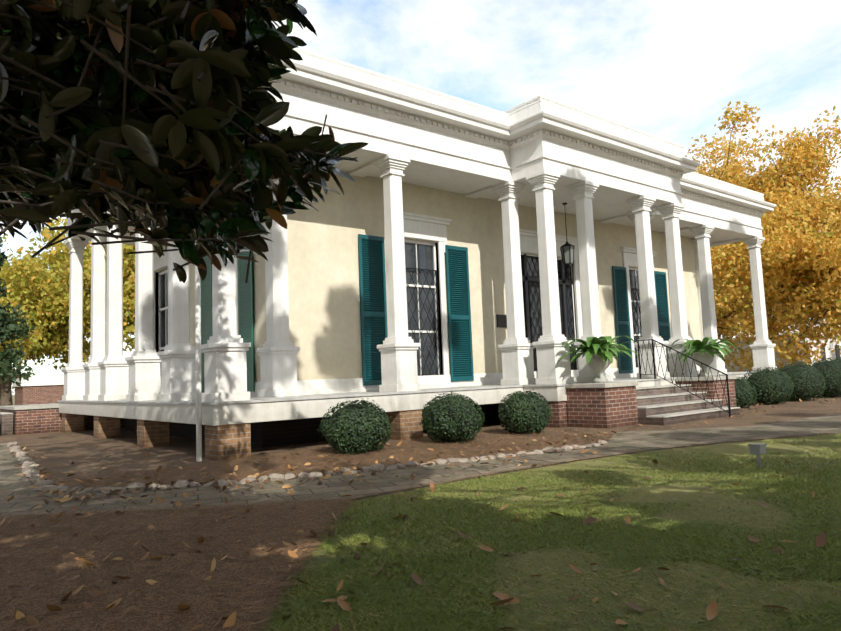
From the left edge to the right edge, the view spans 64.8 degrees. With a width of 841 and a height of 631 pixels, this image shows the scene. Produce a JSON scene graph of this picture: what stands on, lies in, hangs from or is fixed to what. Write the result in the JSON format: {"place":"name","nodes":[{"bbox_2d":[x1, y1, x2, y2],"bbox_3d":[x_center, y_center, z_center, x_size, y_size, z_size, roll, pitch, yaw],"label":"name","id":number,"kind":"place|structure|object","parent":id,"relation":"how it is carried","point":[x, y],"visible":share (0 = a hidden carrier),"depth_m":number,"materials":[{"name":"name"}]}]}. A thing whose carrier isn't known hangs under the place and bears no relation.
{"place":"outdoors","nodes":[
{"label":"outdoors","id":0,"kind":"place"},
{"bbox_2d":[12,390,128,404],"bbox_3d":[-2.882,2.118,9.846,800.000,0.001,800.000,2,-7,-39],"label":"ground","id":1,"kind":"structure","parent":0,"point":[13,398],"depth_m":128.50,"materials":[{"name":"brown soil"}]},
{"bbox_2d":[0,236,35,385],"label":"dark tree leaves","id":2,"kind":"object","parent":1,"relation":"on","point":[11,327],"visible":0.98,"depth_m":22.28,"materials":[{"name":"green plant"}]},
{"bbox_2d":[0,270,87,405],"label":"tree","id":3,"kind":"object","parent":1,"relation":"on","point":[5,394],"visible":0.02,"depth_m":44.55,"materials":[{"name":"brown plant"}]},
{"bbox_2d":[0,233,90,392],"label":"autumn tree leaves","id":4,"kind":"object","parent":3,"relation":"attached to","point":[62,321],"visible":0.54,"depth_m":42.83,"materials":[{"name":"yellow plant"}]},
{"bbox_2d":[61,235,134,333],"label":"tree","id":5,"kind":"object","parent":1,"relation":"on","point":[90,288],"depth_m":46.63,"materials":[{"name":"brown plant"}]},
{"bbox_2d":[28,217,134,351],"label":"autumn tree leaves","id":6,"kind":"object","parent":5,"relation":"attached to","point":[129,327],"visible":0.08,"depth_m":46.53,"materials":[{"name":"yellow plant"}]},
{"bbox_2d":[13,48,840,461],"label":"white house trim","id":7,"kind":"structure","parent":1,"relation":"on","point":[547,158],"depth_m":13.65,"materials":[{"name":"white paint"}]},
{"bbox_2d":[200,247,254,392],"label":"shutters","id":8,"kind":"object","parent":7,"relation":"attached to","point":[246,311],"visible":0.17,"depth_m":12.54,"materials":[{"name":"teal wood"}]},
{"bbox_2d":[161,242,641,375],"bbox_3d":[1.209,0.329,19.080,15.016,3.060,6.255,2,-7,-39],"label":"window glass","id":9,"kind":"object","parent":7,"relation":"attached to","point":[424,256],"visible":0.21,"depth_m":14.36,"materials":[{"name":"black glass"}]},
{"bbox_2d":[58,371,756,404],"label":"porch floor","id":10,"kind":"structure","parent":7,"relation":"on","point":[288,398],"depth_m":11.94,"materials":[{"name":"paint"}]},
{"bbox_2d":[496,314,506,327],"bbox_3d":[1.938,0.133,15.534,0.410,0.300,0.030,2,-7,-39],"label":"plaque","id":11,"kind":"object","parent":7,"relation":"attached to","point":[501,321],"visible":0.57,"depth_m":15.48,"materials":[{"name":"grey metal"}]},
{"bbox_2d":[358,234,670,385],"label":"window shutters","id":12,"kind":"object","parent":7,"relation":"attached to","point":[373,301],"visible":0.88,"depth_m":14.53,"materials":[{"name":"teal wood"}]},
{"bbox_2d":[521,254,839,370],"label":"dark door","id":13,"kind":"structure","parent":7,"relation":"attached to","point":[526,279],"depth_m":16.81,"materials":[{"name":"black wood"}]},
{"bbox_2d":[711,118,838,366],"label":"tree branches","id":14,"kind":"object","parent":1,"relation":"on","point":[726,316],"visible":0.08,"depth_m":46.71,"materials":[{"name":"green plant"}]},
{"bbox_2d":[685,101,840,370],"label":"yellow autumn leaves","id":15,"kind":"object","parent":14,"relation":"attached to","point":[795,151],"visible":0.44,"depth_m":45.29,"materials":[{"name":"yellow plant"}]},
{"bbox_2d":[714,181,840,371],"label":"yellow autumn leaves","id":16,"kind":"object","parent":1,"relation":"on","point":[829,315],"visible":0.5,"depth_m":42.20,"materials":[{"name":"yellow plant"}]},
{"bbox_2d":[738,203,840,353],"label":"tree branches","id":17,"kind":"object","parent":1,"relation":"on","point":[816,321],"visible":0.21,"depth_m":42.47,"materials":[{"name":"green plant"}]},
{"bbox_2d":[0,0,367,282],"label":"magnolia","id":18,"kind":"object","parent":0,"point":[218,139],"depth_m":2.37,"materials":[{"name":"green plant"}]},
{"bbox_2d":[0,0,334,270],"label":"brown magnolia leaves","id":19,"kind":"object","parent":18,"relation":"attached to","point":[225,21],"visible":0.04,"depth_m":2.42,"materials":[{"name":"plant"}]},
{"bbox_2d":[125,403,501,447],"bbox_3d":[0.931,2.589,19.326,15.856,0.510,8.170,2,-7,-39],"label":"crawl space opening","id":20,"kind":"object","parent":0,"point":[281,433],"visible":0.07,"depth_m":11.70,"materials":[{"name":"black"}]},
{"bbox_2d":[0,395,840,568],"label":"mulch bed","id":21,"kind":"object","parent":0,"point":[56,449],"depth_m":10.96,"materials":[{"name":"brown soil"}]},
{"bbox_2d":[14,459,413,572],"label":"fallen leaves","id":22,"kind":"object","parent":21,"relation":"on","point":[331,534],"visible":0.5,"depth_m":4.60,"materials":[{"name":"brown plant"}]},
{"bbox_2d":[62,409,422,460],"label":"brick piers","id":23,"kind":"structure","parent":21,"relation":"on","point":[229,442],"depth_m":11.70,"materials":[{"name":"brown brick"}]},
{"bbox_2d":[6,440,607,492],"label":"border rocks","id":24,"kind":"object","parent":21,"relation":"on","point":[27,465],"visible":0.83,"depth_m":7.66,"materials":[{"name":"grey stone"}]},
{"bbox_2d":[0,379,736,434],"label":"brick wall","id":25,"kind":"structure","parent":21,"relation":"on","point":[612,407],"depth_m":12.97,"materials":[{"name":"red brick"}]},
{"bbox_2d":[0,386,739,435],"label":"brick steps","id":26,"kind":"structure","parent":21,"relation":"on","point":[6,424],"depth_m":13.82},
{"bbox_2d":[0,375,739,417],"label":"steps","id":27,"kind":"structure","parent":21,"relation":"on","point":[576,385],"depth_m":13.90,"materials":[{"name":"grey concrete"}]},
{"bbox_2d":[585,349,714,382],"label":"planter urns","id":28,"kind":"object","parent":27,"relation":"on","point":[598,365],"visible":0.73,"depth_m":12.95,"materials":[{"name":"stone"}]},
{"bbox_2d":[557,335,739,364],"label":"potted ferns","id":29,"kind":"object","parent":28,"relation":"on","point":[591,346],"visible":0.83,"depth_m":13.23,"materials":[{"name":"green plant"}]},
{"bbox_2d":[0,431,834,630],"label":"ground","id":30,"kind":"structure","parent":21,"relation":"on","point":[132,587],"depth_m":4.22,"materials":[{"name":"brown plant"}]},
{"bbox_2d":[0,414,840,516],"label":"path stone","id":31,"kind":"object","parent":21,"relation":"on","point":[9,470],"visible":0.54,"depth_m":7.33,"materials":[{"name":"grey stone"}]},
{"bbox_2d":[0,399,840,630],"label":"fallen leaves","id":32,"kind":"object","parent":21,"relation":"on","point":[821,539],"visible":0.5,"depth_m":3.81,"materials":[{"name":"brown plant"}]},
{"bbox_2d":[406,203,730,416],"bbox_3d":[4.486,-0.305,15.043,9.210,5.200,4.189,2,-7,-39],"label":"ironwork","id":33,"kind":"object","parent":21,"relation":"on","point":[639,351],"visible":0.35,"depth_m":14.88,"materials":[{"name":"black metal"}]},
{"bbox_2d":[561,246,573,263],"bbox_3d":[3.599,-1.475,16.195,0.330,0.430,0.286,2,-7,-39],"label":"lantern glass","id":34,"kind":"object","parent":33,"relation":"on","point":[566,253],"visible":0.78,"depth_m":16.09,"materials":[{"name":"grey"}]},
{"bbox_2d":[317,357,840,454],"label":"boxwood","id":35,"kind":"object","parent":21,"relation":"on","point":[335,446],"depth_m":11.45,"materials":[{"name":"green plant"}]},
{"bbox_2d":[0,0,840,394],"label":"sky","id":36,"kind":"structure","parent":0,"point":[665,69],"materials":[{"name":"white"}]},
{"bbox_2d":[153,171,700,381],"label":"stucco house walls","id":37,"kind":"structure","parent":0,"point":[324,298],"depth_m":13.53,"materials":[{"name":"beige paint"}]},
{"bbox_2d":[249,433,840,630],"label":"lawn","id":38,"kind":"structure","parent":0,"point":[423,617],"depth_m":3.98,"materials":[{"name":"green plant"}]},
{"bbox_2d":[748,443,766,468],"bbox_3d":[3.498,1.460,6.859,0.160,0.260,0.120,2,-7,-39],"label":"path light","id":39,"kind":"object","parent":38,"relation":"on","point":[758,449],"visible":0.85,"depth_m":6.83,"materials":[{"name":"grey metal"}]}
]}

